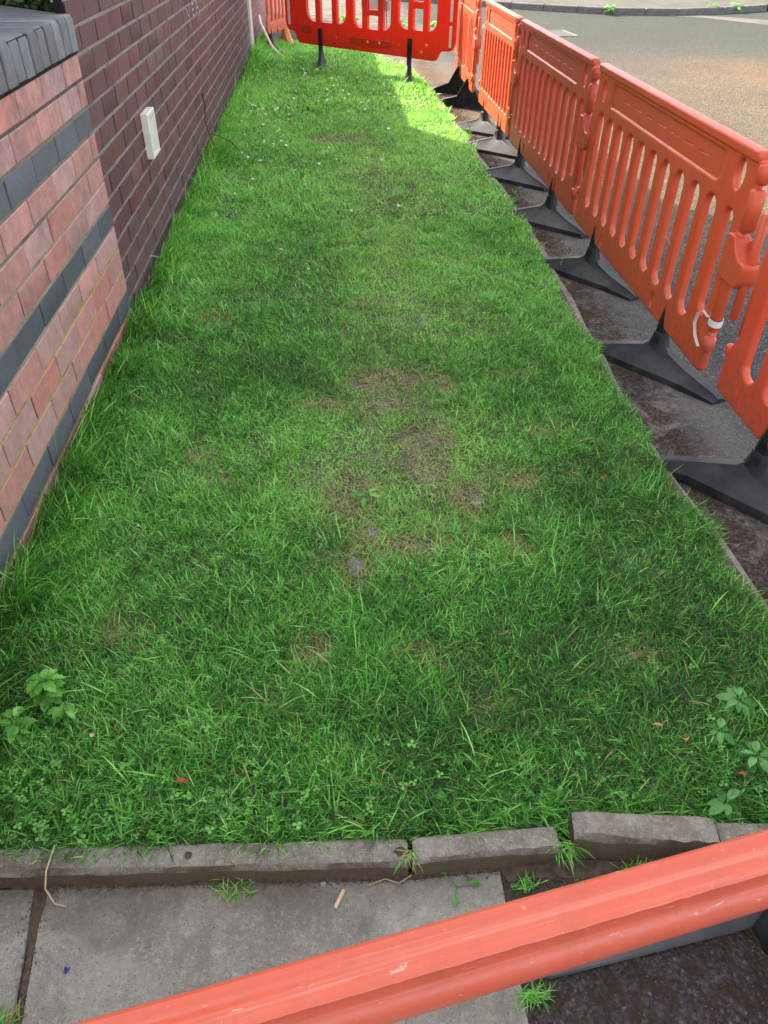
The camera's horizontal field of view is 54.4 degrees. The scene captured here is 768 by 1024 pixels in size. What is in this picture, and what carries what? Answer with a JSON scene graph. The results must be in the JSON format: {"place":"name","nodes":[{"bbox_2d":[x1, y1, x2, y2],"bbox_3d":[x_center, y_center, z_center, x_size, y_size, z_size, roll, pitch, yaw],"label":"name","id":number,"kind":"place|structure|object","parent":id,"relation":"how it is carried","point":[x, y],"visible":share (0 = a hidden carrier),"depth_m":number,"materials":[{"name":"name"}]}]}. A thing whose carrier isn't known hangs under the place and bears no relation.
{"place":"outdoors","nodes":[
{"label":"outdoors","id":0,"kind":"place"},
{"bbox_2d":[0,31,767,870],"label":"verge ground","id":1,"kind":"structure","parent":0,"point":[434,430],"depth_m":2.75,"materials":[{"name":"green plant"}]},
{"bbox_2d":[0,706,38,748],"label":"leafy weed","id":2,"kind":"object","parent":1,"relation":"on","point":[12,736],"visible":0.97,"depth_m":1.90,"materials":[{"name":"green plant"}]},
{"bbox_2d":[0,757,65,831],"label":"strap leaf plant","id":3,"kind":"object","parent":1,"relation":"on","point":[31,768],"visible":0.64,"depth_m":1.78,"materials":[{"name":"green plant"}]},
{"bbox_2d":[23,668,66,712],"bbox_3d":[-0.904,0.471,1.995,0.100,0.105,0.101,8,39,8],"label":"leafy weed","id":4,"kind":"object","parent":1,"relation":"on","point":[49,685],"visible":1,"depth_m":1.98,"materials":[{"name":"green plant"}]},
{"bbox_2d":[47,702,78,724],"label":"leafy weed","id":5,"kind":"object","parent":1,"relation":"on","point":[68,710],"visible":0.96,"depth_m":1.94,"materials":[{"name":"green plant"}]},
{"bbox_2d":[176,778,188,781],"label":"dead leaf","id":6,"kind":"object","parent":1,"relation":"on","point":[181,780],"visible":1,"depth_m":1.80,"materials":[{"name":"red plant"}]},
{"bbox_2d":[198,778,241,822],"bbox_3d":[-0.397,0.704,1.802,0.116,0.038,0.135,-27,46,-30],"label":"plantain","id":7,"kind":"object","parent":1,"relation":"on","point":[223,803],"visible":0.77,"depth_m":1.79,"materials":[{"name":"green plant"}]},
{"bbox_2d":[201,93,239,150],"bbox_3d":[-1.388,-3.293,6.371,0.320,0.466,0.160,8,39,9],"label":"dead twig","id":8,"kind":"object","parent":1,"relation":"on","point":[207,127],"visible":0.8,"depth_m":6.42,"materials":[{"name":"brown wood"}]},
{"bbox_2d":[265,0,293,55],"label":"barrier","id":9,"kind":"object","parent":1,"relation":"on","point":[277,23],"visible":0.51,"depth_m":11.58,"materials":[{"name":"orange plastic"}]},
{"bbox_2d":[258,14,283,55],"bbox_3d":[-1.666,-6.963,10.935,0.060,0.434,1.020,-16,42,-19],"label":"loose tape","id":10,"kind":"object","parent":9,"relation":"hanging from","point":[266,35],"visible":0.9,"depth_m":11.01,"materials":[{"name":"white plastic"}]},
{"bbox_2d":[346,557,365,577],"bbox_3d":[-0.096,0.179,2.445,0.066,0.019,0.088,20,43,22],"label":"stone","id":11,"kind":"object","parent":1,"relation":"on","point":[357,563],"visible":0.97,"depth_m":2.44,"materials":[{"name":"grey stone"}]},
{"bbox_2d":[353,582,365,594],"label":"stone","id":12,"kind":"object","parent":1,"relation":"on","point":[360,587],"visible":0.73,"depth_m":2.37,"materials":[{"name":"grey stone"}]},
{"bbox_2d":[350,488,379,506],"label":"leafy weed","id":13,"kind":"object","parent":1,"relation":"on","point":[363,501],"visible":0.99,"depth_m":2.71,"materials":[{"name":"green plant"}]},
{"bbox_2d":[365,527,375,538],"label":"stone","id":14,"kind":"object","parent":1,"relation":"on","point":[372,531],"visible":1,"depth_m":2.58,"materials":[{"name":"grey stone"}]},
{"bbox_2d":[284,0,458,83],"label":"barrier","id":15,"kind":"object","parent":1,"relation":"on","point":[397,38],"visible":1,"depth_m":9.35,"materials":[{"name":"red plastic"}]},
{"bbox_2d":[361,0,389,10],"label":"paper notice","id":16,"kind":"object","parent":15,"relation":"attached to","point":[373,4],"visible":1,"depth_m":9.29,"materials":[{"name":"white paper"}]},
{"bbox_2d":[67,131,678,746],"bbox_3d":[-0.229,-1.544,4.574,1.926,0.026,6.905,-2,39,-3],"label":"dry thatch","id":17,"kind":"object","parent":1,"relation":"on","point":[377,535],"visible":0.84,"depth_m":2.70,"materials":[{"name":"brown plant"}]},
{"bbox_2d":[0,218,762,847],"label":"clover","id":18,"kind":"object","parent":1,"relation":"on","point":[164,780],"visible":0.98,"depth_m":1.79,"materials":[{"name":"green plant"}]},
{"bbox_2d":[375,401,389,407],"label":"stone","id":19,"kind":"object","parent":1,"relation":"on","point":[386,403],"visible":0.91,"depth_m":3.24,"materials":[{"name":"grey stone"}]},
{"bbox_2d":[472,501,481,506],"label":"stone","id":20,"kind":"object","parent":1,"relation":"on","point":[474,503],"visible":0.96,"depth_m":2.70,"materials":[{"name":"grey stone"}]},
{"bbox_2d":[702,718,734,748],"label":"dock plant","id":21,"kind":"object","parent":1,"relation":"on","point":[723,735],"visible":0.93,"depth_m":1.94,"materials":[{"name":"green plant"}]},
{"bbox_2d":[707,787,743,823],"bbox_3d":[0.820,0.701,1.792,0.090,0.058,0.089,8,40,9],"label":"dock plant","id":22,"kind":"object","parent":1,"relation":"on","point":[720,807],"visible":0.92,"depth_m":1.78,"materials":[{"name":"green plant"}]},
{"bbox_2d":[716,686,757,719],"bbox_3d":[0.957,0.518,2.024,0.114,0.054,0.104,-2,39,-3],"label":"dock plant","id":23,"kind":"object","parent":1,"relation":"on","point":[729,699],"visible":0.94,"depth_m":2.02,"materials":[{"name":"green plant"}]},
{"bbox_2d":[733,741,767,777],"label":"dock plant","id":24,"kind":"object","parent":1,"relation":"on","point":[753,762],"visible":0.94,"depth_m":1.88,"materials":[{"name":"green plant"}]},
{"bbox_2d":[15,0,767,1023],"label":"road","id":25,"kind":"structure","parent":0,"point":[715,70],"depth_m":3.96,"materials":[{"name":"grey asphalt"}]},
{"bbox_2d":[0,889,33,1023],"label":"paving slab","id":26,"kind":"structure","parent":25,"relation":"on","point":[15,905],"depth_m":1.59,"materials":[{"name":"concrete"}]},
{"bbox_2d":[0,996,26,1023],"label":"grass tuft","id":27,"kind":"object","parent":26,"relation":"on","point":[16,1010],"visible":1,"depth_m":1.48,"materials":[{"name":"green plant"}]},
{"bbox_2d":[0,0,54,12],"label":"evergreen shrub","id":28,"kind":"object","parent":25,"relation":"on","point":[48,6],"visible":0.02,"depth_m":3.62,"materials":[{"name":"green plant"}]},
{"bbox_2d":[14,887,52,1023],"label":"joint mud","id":29,"kind":"structure","parent":25,"relation":"on","point":[37,907],"depth_m":1.61,"materials":[{"name":"brown soil"}]},
{"bbox_2d":[0,5,132,592],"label":"brick wall","id":30,"kind":"structure","parent":25,"relation":"on","point":[64,301],"depth_m":2.80,"materials":[{"name":"red brick"}]},
{"bbox_2d":[50,0,250,306],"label":"brick wall","id":31,"kind":"structure","parent":25,"relation":"on","point":[167,61],"depth_m":4.56,"materials":[{"name":"brick"}]},
{"bbox_2d":[140,107,159,158],"bbox_3d":[-1.393,-2.259,4.459,0.046,0.240,0.210,-2,39,-3],"label":"wall box","id":32,"kind":"object","parent":31,"relation":"attached to","point":[150,132],"visible":1,"depth_m":4.42,"materials":[{"name":"white plastic"}]},
{"bbox_2d":[0,839,408,888],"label":"edging stone","id":33,"kind":"object","parent":25,"relation":"on","point":[379,860],"visible":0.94,"depth_m":1.68,"materials":[{"name":"concrete"}]},
{"bbox_2d":[185,851,191,858],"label":"clod","id":34,"kind":"object","parent":33,"relation":"on","point":[188,854],"visible":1,"depth_m":1.68,"materials":[{"name":"brown soil"}]},
{"bbox_2d":[394,846,404,854],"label":"clod","id":35,"kind":"object","parent":33,"relation":"on","point":[398,851],"visible":0.98,"depth_m":1.69,"materials":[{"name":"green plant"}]},
{"bbox_2d":[394,849,430,872],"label":"grass tuft","id":36,"kind":"object","parent":33,"relation":"on","point":[409,856],"visible":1,"depth_m":1.67,"materials":[{"name":"green plant"}]},
{"bbox_2d":[247,0,270,53],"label":"garden wall","id":37,"kind":"structure","parent":25,"relation":"on","point":[256,8],"depth_m":11.80,"materials":[{"name":"paint"}]},
{"bbox_2d":[22,871,528,1023],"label":"paving slab","id":38,"kind":"structure","parent":25,"relation":"on","point":[262,931],"depth_m":1.61,"materials":[{"name":"concrete"}]},
{"bbox_2d":[44,845,66,906],"bbox_3d":[-0.735,0.813,1.659,0.036,0.074,0.113,-14,41,-17],"label":"dry straw","id":39,"kind":"object","parent":38,"relation":"on","point":[52,900],"visible":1,"depth_m":1.64,"materials":[{"name":"beige plant"}]},
{"bbox_2d":[202,877,258,904],"bbox_3d":[-0.344,0.834,1.675,0.131,0.029,0.093,-2,39,-3],"label":"grass tuft","id":40,"kind":"object","parent":38,"relation":"on","point":[228,890],"visible":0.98,"depth_m":1.67,"materials":[{"name":"green plant"}]},
{"bbox_2d":[333,889,344,909],"bbox_3d":[-0.099,0.861,1.665,0.008,0.007,0.044,16,41,18],"label":"wood splinter","id":41,"kind":"object","parent":38,"relation":"on","point":[339,898],"visible":1,"depth_m":1.66,"materials":[{"name":"beige wood"}]},
{"bbox_2d":[368,875,411,885],"bbox_3d":[0.014,0.836,1.693,0.102,0.006,0.015,-5,39,-7],"label":"dry straw","id":42,"kind":"object","parent":38,"relation":"on","point":[389,880],"visible":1,"depth_m":1.69,"materials":[{"name":"beige plant"}]},
{"bbox_2d":[438,871,479,905],"bbox_3d":[0.159,0.836,1.700,0.083,0.025,0.088,-27,47,-30],"label":"leaf sprig","id":43,"kind":"object","parent":38,"relation":"on","point":[474,882],"visible":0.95,"depth_m":1.69,"materials":[{"name":"green plant"}]},
{"bbox_2d":[11,859,647,889],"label":"soil","id":44,"kind":"structure","parent":25,"relation":"on","point":[595,868],"depth_m":1.72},
{"bbox_2d":[611,855,652,869],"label":"grass tuft","id":45,"kind":"object","parent":44,"relation":"on","point":[639,863],"visible":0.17,"depth_m":1.72,"materials":[{"name":"green plant"}]},
{"bbox_2d":[339,15,358,20],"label":"road weed","id":46,"kind":"object","parent":25,"relation":"on","point":[342,18],"visible":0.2,"depth_m":14.80,"materials":[{"name":"green plant"}]},
{"bbox_2d":[7,868,766,1023],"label":"pavement grit","id":47,"kind":"object","parent":25,"relation":"on","point":[255,882],"visible":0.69,"depth_m":1.68,"materials":[{"name":"grey gravel"}]},
{"bbox_2d":[330,22,484,29],"bbox_3d":[-1.226,-9.331,14.293,7.344,0.001,1.478,5,39,5],"label":"road patch","id":48,"kind":"object","parent":25,"relation":"on","point":[375,26],"depth_m":14.06,"materials":[{"name":"grey asphalt"}]},
{"bbox_2d":[401,18,415,25],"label":"road weed","id":49,"kind":"object","parent":25,"relation":"on","point":[404,22],"visible":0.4,"depth_m":14.21,"materials":[{"name":"green plant"}]},
{"bbox_2d":[390,0,437,3],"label":"kerb","id":50,"kind":"structure","parent":25,"relation":"on","point":[434,1],"depth_m":17.63,"materials":[{"name":"concrete"}]},
{"bbox_2d":[73,829,767,1023],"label":"barrier","id":51,"kind":"object","parent":25,"relation":"on","point":[407,974],"visible":1,"depth_m":0.65,"materials":[{"name":"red plastic"}]},
{"bbox_2d":[430,21,436,27],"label":"road weed","id":52,"kind":"object","parent":25,"relation":"on","point":[434,23],"visible":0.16,"depth_m":14.10,"materials":[{"name":"green plant"}]},
{"bbox_2d":[434,0,482,109],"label":"barrier","id":53,"kind":"object","parent":25,"relation":"on","point":[460,85],"visible":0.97,"depth_m":8.29,"materials":[{"name":"orange plastic"}]},
{"bbox_2d":[411,826,560,875],"bbox_3d":[0.232,0.798,1.738,0.336,0.123,0.063,-3,39,-5],"label":"edging stone","id":54,"kind":"object","parent":25,"relation":"on","point":[464,853],"visible":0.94,"depth_m":1.70,"materials":[{"name":"concrete"}]},
{"bbox_2d":[540,834,594,873],"bbox_3d":[0.415,0.769,1.688,0.141,0.055,0.090,12,40,14],"label":"grass tuft","id":55,"kind":"object","parent":54,"relation":"on","point":[568,850],"visible":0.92,"depth_m":1.70,"materials":[{"name":"green plant"}]},
{"bbox_2d":[454,0,525,159],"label":"barrier","id":56,"kind":"object","parent":25,"relation":"on","point":[500,52],"visible":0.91,"depth_m":6.79,"materials":[{"name":"orange plastic"}]},
{"bbox_2d":[482,0,511,8],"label":"kerb stone","id":57,"kind":"object","parent":25,"relation":"on","point":[506,4],"visible":0.45,"depth_m":16.89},
{"bbox_2d":[510,187,521,202],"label":"wispy weed","id":58,"kind":"object","parent":25,"relation":"on","point":[513,190],"visible":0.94,"depth_m":5.63,"materials":[{"name":"green plant"}]},
{"bbox_2d":[511,2,544,10],"bbox_3d":[3.219,-11.285,16.718,0.765,0.155,0.125,22,43,24],"label":"kerb stone","id":59,"kind":"object","parent":25,"relation":"on","point":[528,6],"visible":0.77,"depth_m":16.66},
{"bbox_2d":[510,870,547,893],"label":"grass tuft","id":60,"kind":"object","parent":25,"relation":"on","point":[530,882],"visible":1,"depth_m":1.70,"materials":[{"name":"green plant"}]},
{"bbox_2d":[513,978,556,1013],"bbox_3d":[0.306,0.978,1.517,0.098,0.032,0.082,-2,39,-3],"label":"grass tuft","id":61,"kind":"object","parent":25,"relation":"on","point":[536,994],"visible":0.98,"depth_m":1.52,"materials":[{"name":"green plant"}]},
{"bbox_2d":[482,19,600,238],"bbox_3d":[1.090,-2.786,5.375,0.548,1.070,2.173,-2,39,-3],"label":"barrier","id":62,"kind":"object","parent":25,"relation":"on","point":[553,69],"visible":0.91,"depth_m":5.22,"materials":[{"name":"orange plastic"}]},
{"bbox_2d":[543,4,578,12],"bbox_3d":[3.890,-11.058,16.448,0.748,0.155,0.125,16,41,18],"label":"kerb stone","id":63,"kind":"object","parent":25,"relation":"on","point":[561,8],"visible":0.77,"depth_m":16.39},
{"bbox_2d":[556,248,569,264],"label":"wispy weed","id":64,"kind":"object","parent":25,"relation":"on","point":[563,256],"visible":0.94,"depth_m":4.55,"materials":[{"name":"green plant"}]},
{"bbox_2d":[548,30,578,36],"bbox_3d":[3.022,-8.649,13.514,0.750,0.011,0.800,-6,39,-8],"label":"road marking","id":65,"kind":"object","parent":25,"relation":"on","point":[561,33],"visible":0.43,"depth_m":13.48,"materials":[{"name":"paint"}]},
{"bbox_2d":[577,6,612,14],"bbox_3d":[4.587,-10.861,16.215,0.748,0.155,0.125,16,41,18],"label":"kerb stone","id":66,"kind":"object","parent":25,"relation":"on","point":[591,9],"visible":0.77,"depth_m":16.17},
{"bbox_2d":[433,91,767,598],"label":"verge debris","id":67,"kind":"object","parent":25,"relation":"on","point":[589,314],"visible":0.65,"depth_m":4.03,"materials":[{"name":"plant"}]},
{"bbox_2d":[438,98,767,608],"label":"verge edging","id":68,"kind":"object","parent":25,"relation":"on","point":[571,301],"visible":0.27,"depth_m":3.66,"materials":[{"name":"concrete"}]},
{"bbox_2d":[604,5,615,12],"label":"kerb weed","id":69,"kind":"object","parent":25,"relation":"on","point":[612,7],"visible":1,"depth_m":15.92,"materials":[{"name":"green plant"}]},
{"bbox_2d":[612,7,645,14],"bbox_3d":[5.261,-10.762,16.104,0.690,0.155,0.125,1,39,0],"label":"kerb stone","id":70,"kind":"object","parent":25,"relation":"on","point":[627,11],"visible":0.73,"depth_m":16.05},
{"bbox_2d":[563,811,719,861],"bbox_3d":[0.594,0.774,1.749,0.326,0.154,0.073,2,39,2],"label":"edging stone","id":71,"kind":"object","parent":25,"relation":"on","point":[614,836],"visible":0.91,"depth_m":1.70,"materials":[{"name":"concrete"}]},
{"bbox_2d":[543,910,764,978],"bbox_3d":[0.740,0.759,1.578,0.880,0.315,0.124,-8,40,-11],"label":"rubber foot","id":72,"kind":"object","parent":25,"relation":"on","point":[736,925],"visible":0.08,"depth_m":1.60},
{"bbox_2d":[541,63,767,404],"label":"barrier","id":73,"kind":"object","parent":25,"relation":"on","point":[710,156],"visible":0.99,"depth_m":3.49,"materials":[{"name":"orange plastic"}]},
{"bbox_2d":[661,236,669,245],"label":"dead leaf","id":74,"kind":"object","parent":73,"relation":"attached to","point":[666,239],"visible":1,"depth_m":3.40,"materials":[{"name":"brown plant"}]},
{"bbox_2d":[693,311,723,345],"bbox_3d":[1.338,-0.761,3.124,0.058,0.144,0.128,-30,48,-32],"label":"tape","id":75,"kind":"object","parent":73,"relation":"attached to","point":[715,325],"visible":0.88,"depth_m":3.10,"materials":[{"name":"white plastic"}]},
{"bbox_2d":[645,8,677,15],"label":"kerb stone","id":76,"kind":"object","parent":25,"relation":"on","point":[663,11],"visible":0.77,"depth_m":16.04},
{"bbox_2d":[677,7,724,15],"bbox_3d":[6.876,-10.893,16.292,1.253,0.155,0.125,-14,41,-17],"label":"kerb stone","id":77,"kind":"object","parent":25,"relation":"on","point":[701,11],"visible":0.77,"depth_m":16.24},
{"bbox_2d":[662,245,767,522],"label":"barrier","id":78,"kind":"object","parent":25,"relation":"on","point":[741,484],"visible":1,"depth_m":2.81,"materials":[{"name":"orange plastic"}]},
{"bbox_2d":[675,16,767,24],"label":"road marking","id":79,"kind":"object","parent":25,"relation":"on","point":[758,21],"visible":1,"depth_m":15.61,"materials":[{"name":"white paint"}]},
{"bbox_2d":[724,6,746,13],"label":"kerb stone","id":80,"kind":"object","parent":25,"relation":"on","point":[730,9],"visible":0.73,"depth_m":16.54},
{"bbox_2d":[731,2,743,9],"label":"kerb weed","id":81,"kind":"object","parent":25,"relation":"on","point":[738,8],"visible":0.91,"depth_m":16.53,"materials":[{"name":"green plant"}]},
{"bbox_2d":[715,823,767,841],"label":"edging stone","id":82,"kind":"object","parent":25,"relation":"on","point":[727,831],"visible":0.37,"depth_m":1.73,"materials":[{"name":"concrete"}]},
{"bbox_2d":[744,4,767,12],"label":"kerb stone","id":83,"kind":"object","parent":25,"relation":"on","point":[757,8],"visible":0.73,"depth_m":16.82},
{"bbox_2d":[495,0,767,7],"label":"pavement","id":84,"kind":"structure","parent":0,"point":[658,3],"depth_m":16.98,"materials":[{"name":"grey concrete"}]}
]}

